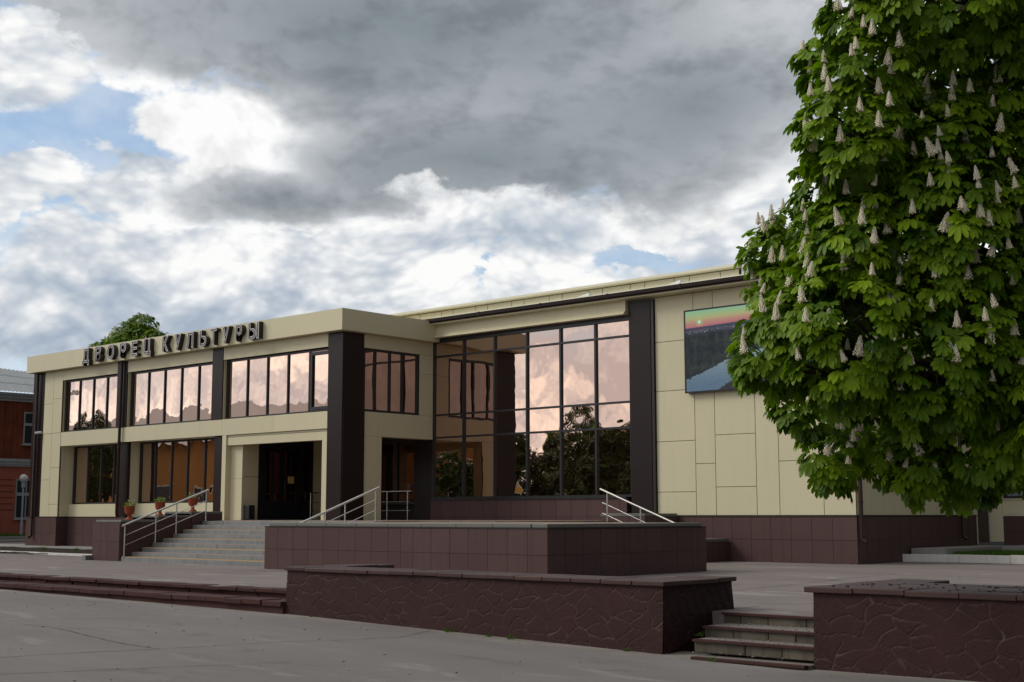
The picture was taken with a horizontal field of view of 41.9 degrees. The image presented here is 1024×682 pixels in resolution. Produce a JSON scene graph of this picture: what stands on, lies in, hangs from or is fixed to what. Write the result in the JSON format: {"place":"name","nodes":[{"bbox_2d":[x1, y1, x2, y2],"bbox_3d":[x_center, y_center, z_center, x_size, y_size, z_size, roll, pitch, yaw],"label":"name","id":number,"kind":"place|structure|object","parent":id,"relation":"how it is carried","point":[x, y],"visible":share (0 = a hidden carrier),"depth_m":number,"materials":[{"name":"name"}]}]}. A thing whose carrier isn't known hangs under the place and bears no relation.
{"place":"outdoors","nodes":[
{"label":"outdoors","id":0,"kind":"place"},
{"bbox_2d":[0,533,24,535],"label":"grass","id":1,"kind":"structure","parent":0,"point":[11,534],"depth_m":66.13,"materials":[{"name":"green plant"}]},
{"bbox_2d":[19,474,27,533],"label":"garden lamp","id":2,"kind":"object","parent":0,"point":[23,478],"visible":0.99,"depth_m":66.69,"materials":[{"name":"grey metal"}]},
{"bbox_2d":[0,368,51,533],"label":"red building","id":3,"kind":"structure","parent":0,"point":[16,412],"depth_m":69.79,"materials":[{"name":"brick"}]},
{"bbox_2d":[13,479,36,519],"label":"window","id":4,"kind":"structure","parent":3,"relation":"in","point":[18,493],"depth_m":69.78,"materials":[{"name":"grey glass"}]},
{"bbox_2d":[21,412,32,445],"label":"window","id":5,"kind":"structure","parent":3,"relation":"in","point":[27,431],"depth_m":70.43,"materials":[{"name":"black glass"}]},
{"bbox_2d":[0,544,91,548],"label":"concrete path","id":6,"kind":"structure","parent":0,"point":[34,546],"depth_m":51.44,"materials":[{"name":"grey concrete"}]},
{"bbox_2d":[0,589,975,681],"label":"road","id":7,"kind":"structure","parent":0,"point":[302,655],"depth_m":16.16,"materials":[{"name":"grey asphalt"}]},
{"bbox_2d":[11,574,889,673],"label":"road cracks","id":8,"kind":"object","parent":7,"relation":"on","point":[251,643],"visible":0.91,"depth_m":16.83,"materials":[{"name":"black asphalt"}]},
{"bbox_2d":[10,569,960,680],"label":"loose stones","id":9,"kind":"object","parent":7,"relation":"on","point":[534,645],"visible":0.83,"depth_m":16.14,"materials":[{"name":"grey stone"}]},
{"bbox_2d":[0,0,1015,393],"label":"sky","id":10,"kind":"structure","parent":0,"point":[187,165],"materials":[{"name":"grey"}]},
{"bbox_2d":[0,542,1023,653],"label":"plaza","id":11,"kind":"structure","parent":0,"point":[779,598],"depth_m":28.62,"materials":[{"name":"concrete"}]},
{"bbox_2d":[0,536,24,542],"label":"pale kerb","id":12,"kind":"structure","parent":11,"relation":"on","point":[12,539],"depth_m":65.06,"materials":[{"name":"concrete"}]},
{"bbox_2d":[0,546,91,553],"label":"soil bed","id":13,"kind":"object","parent":11,"relation":"on","point":[56,550],"visible":0.47,"depth_m":46.47,"materials":[{"name":"brown soil"}]},
{"bbox_2d":[0,551,91,556],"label":"white kerb","id":14,"kind":"structure","parent":11,"relation":"on","point":[45,553],"depth_m":43.05,"materials":[{"name":"white concrete"}]},
{"bbox_2d":[81,555,91,559],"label":"granite block","id":15,"kind":"structure","parent":11,"relation":"on","point":[86,557],"depth_m":37.99,"materials":[{"name":"grey stone"}]},
{"bbox_2d":[88,312,167,346],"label":"chestnut tree","id":16,"kind":"object","parent":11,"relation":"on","point":[130,331],"visible":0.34,"depth_m":71.61,"materials":[{"name":"green plant"}]},
{"bbox_2d":[0,572,285,613],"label":"plaza steps","id":17,"kind":"structure","parent":11,"relation":"on","point":[250,598],"depth_m":24.28,"materials":[{"name":"brown stone"}]},
{"bbox_2d":[92,511,221,560],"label":"stair flank wall","id":18,"kind":"structure","parent":11,"relation":"on","point":[108,541],"depth_m":37.88,"materials":[{"name":"brown tile"}]},
{"bbox_2d":[123,500,135,519],"bbox_3d":[-10.932,4.825,38.199,0.344,0.574,0.378,-1,-8,11],"label":"flower urn","id":19,"kind":"object","parent":18,"relation":"on","point":[129,510],"visible":1,"depth_m":38.10,"materials":[{"name":"ceramic"}]},
{"bbox_2d":[154,497,165,515],"bbox_3d":[-10.257,4.813,38.953,0.377,0.552,0.363,-7,-10,41],"label":"flower urn","id":20,"kind":"object","parent":18,"relation":"on","point":[159,505],"visible":0.9,"depth_m":38.87,"materials":[{"name":"ceramic"}]},
{"bbox_2d":[187,493,198,510],"bbox_3d":[-9.507,4.796,39.806,0.394,0.561,0.343,-7,-10,41],"label":"flower urn","id":21,"kind":"object","parent":18,"relation":"on","point":[193,501],"visible":0.77,"depth_m":39.71,"materials":[{"name":"ceramic"}]},
{"bbox_2d":[121,521,350,566],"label":"entrance stairs","id":22,"kind":"structure","parent":11,"relation":"on","point":[238,543],"depth_m":36.37,"materials":[{"name":"grey stone"}]},
{"bbox_2d":[122,489,208,556],"bbox_3d":[-9.887,5.168,38.190,0.087,1.903,2.849,-7,-10,41],"label":"stair railing","id":23,"kind":"object","parent":22,"relation":"on","point":[155,512],"visible":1,"depth_m":38.14,"materials":[{"name":"metal"}]},
{"bbox_2d":[300,486,379,522],"bbox_3d":[-4.497,4.574,33.589,0.087,1.878,3.118,-7,-10,41],"label":"stair railing","id":24,"kind":"object","parent":22,"relation":"on","point":[341,504],"visible":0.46,"depth_m":33.91,"materials":[{"name":"metal"}]},
{"bbox_2d":[222,520,706,575],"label":"terrace","id":25,"kind":"structure","parent":11,"relation":"on","point":[591,547],"depth_m":28.22,"materials":[{"name":"tile"}]},
{"bbox_2d":[243,505,254,519],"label":"portable box","id":26,"kind":"object","parent":25,"relation":"on","point":[248,512],"visible":1,"depth_m":44.91,"materials":[{"name":"black plastic"}]},
{"bbox_2d":[309,490,410,519],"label":"porch railing","id":27,"kind":"object","parent":25,"relation":"on","point":[386,510],"visible":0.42,"depth_m":44.38,"materials":[{"name":"metal"}]},
{"bbox_2d":[284,564,735,653],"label":"planter wall","id":28,"kind":"structure","parent":11,"relation":"on","point":[667,615],"depth_m":18.18,"materials":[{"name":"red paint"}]},
{"bbox_2d":[25,263,1023,563],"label":"building","id":29,"kind":"structure","parent":11,"relation":"on","point":[561,405],"depth_m":42.51,"materials":[{"name":"beige metal"}]},
{"bbox_2d":[64,374,117,431],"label":"window","id":30,"kind":"structure","parent":29,"relation":"in","point":[90,403],"depth_m":51.85,"materials":[{"name":"clear glass"}]},
{"bbox_2d":[72,444,117,503],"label":"window","id":31,"kind":"structure","parent":29,"relation":"in","point":[95,467],"depth_m":52.08,"materials":[{"name":"clear glass"}]},
{"bbox_2d":[130,362,212,426],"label":"window","id":32,"kind":"structure","parent":29,"relation":"in","point":[180,394],"depth_m":48.29,"materials":[{"name":"clear glass"}]},
{"bbox_2d":[82,321,262,365],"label":"building sign","id":33,"kind":"object","parent":29,"relation":"attached to","point":[192,341],"visible":1,"depth_m":47.26,"materials":[{"name":"silver metal"}]},
{"bbox_2d":[138,438,214,503],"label":"window","id":34,"kind":"structure","parent":29,"relation":"in","point":[171,470],"depth_m":48.46,"materials":[{"name":"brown glass"}]},
{"bbox_2d":[263,447,282,519],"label":"door","id":35,"kind":"structure","parent":29,"relation":"in","point":[273,456],"depth_m":46.06,"materials":[{"name":"brown wood"}]},
{"bbox_2d":[225,347,327,418],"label":"window","id":36,"kind":"structure","parent":29,"relation":"in","point":[295,382],"depth_m":44.25,"materials":[{"name":"clear glass"}]},
{"bbox_2d":[288,477,293,483],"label":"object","id":37,"kind":"object","parent":29,"relation":"attached to","point":[291,480],"depth_m":46.64,"materials":[{"name":"paper"}]},
{"bbox_2d":[281,448,301,519],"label":"door","id":38,"kind":"structure","parent":29,"relation":"in","point":[292,457],"depth_m":46.66,"materials":[{"name":"black plastic"}]},
{"bbox_2d":[300,449,310,519],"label":"door","id":39,"kind":"structure","parent":29,"relation":"in","point":[306,453],"depth_m":47.13,"materials":[{"name":"brown wood"}]},
{"bbox_2d":[363,348,418,414],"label":"window","id":40,"kind":"structure","parent":29,"relation":"in","point":[391,379],"depth_m":43.45,"materials":[{"name":"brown glass"}]},
{"bbox_2d":[684,303,812,393],"bbox_3d":[6.486,0.141,36.666,4.120,2.370,0.172,-7,-10,41],"label":"led screen","id":41,"kind":"object","parent":29,"relation":"attached to","point":[709,332],"visible":0.46,"depth_m":37.40,"materials":[{"name":"multicoloured plastic"}]},
{"bbox_2d":[977,506,988,542],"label":"door","id":42,"kind":"structure","parent":29,"relation":"in","point":[983,531],"depth_m":40.02,"materials":[{"name":"brown metal"}]},
{"bbox_2d":[1003,491,1022,498],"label":"window","id":43,"kind":"structure","parent":29,"relation":"in","point":[1015,495],"depth_m":40.11,"materials":[{"name":"grey glass"}]},
{"bbox_2d":[599,513,729,561],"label":"ramp flank wall","id":44,"kind":"structure","parent":11,"relation":"on","point":[717,549],"depth_m":36.48,"materials":[{"name":"brown tile"}]},
{"bbox_2d":[690,612,814,669],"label":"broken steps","id":45,"kind":"structure","parent":11,"relation":"on","point":[760,646],"depth_m":16.09,"materials":[{"name":"grey concrete"}]},
{"bbox_2d":[804,579,1023,681],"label":"planter wall","id":46,"kind":"structure","parent":11,"relation":"on","point":[970,632],"depth_m":14.45,"materials":[{"name":"brown stone"}]},
{"bbox_2d":[725,0,1023,518],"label":"chestnut tree","id":47,"kind":"object","parent":46,"relation":"in","point":[919,155],"visible":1,"depth_m":13.81,"materials":[{"name":"green plant"}]},
{"bbox_2d":[831,582,1023,592],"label":"fallen blossom","id":48,"kind":"object","parent":46,"relation":"on","point":[935,584],"visible":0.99,"depth_m":15.03,"materials":[{"name":"white plant"}]},
{"bbox_2d":[903,554,1023,563],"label":"whitewashed kerb","id":49,"kind":"structure","parent":11,"relation":"on","point":[994,559],"depth_m":35.12,"materials":[{"name":"white concrete"}]},
{"bbox_2d":[911,545,1023,553],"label":"concrete apron","id":50,"kind":"object","parent":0,"point":[939,550],"visible":0.65,"depth_m":36.68,"materials":[{"name":"grey concrete"}]},
{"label":"lawn soil","id":51,"kind":"structure","parent":0,"visible":0},
{"bbox_2d":[950,549,1023,555],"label":"lawn grass","id":52,"kind":"structure","parent":51,"relation":"on","point":[1009,552],"depth_m":35.50,"materials":[{"name":"green plant"}]},
{"bbox_3d":[2.318,5.289,34.696,2.672,0.978,4.300,-7,-10,41],"label":"side stairs","id":53,"kind":"object","parent":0,"visible":0},
{"bbox_2d":[600,488,674,522],"bbox_3d":[3.475,4.918,36.271,2.739,1.880,0.087,-7,-10,41],"label":"stair railing","id":54,"kind":"object","parent":53,"relation":"on","point":[631,503],"visible":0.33,"depth_m":36.61,"materials":[{"name":"metal"}]}
]}

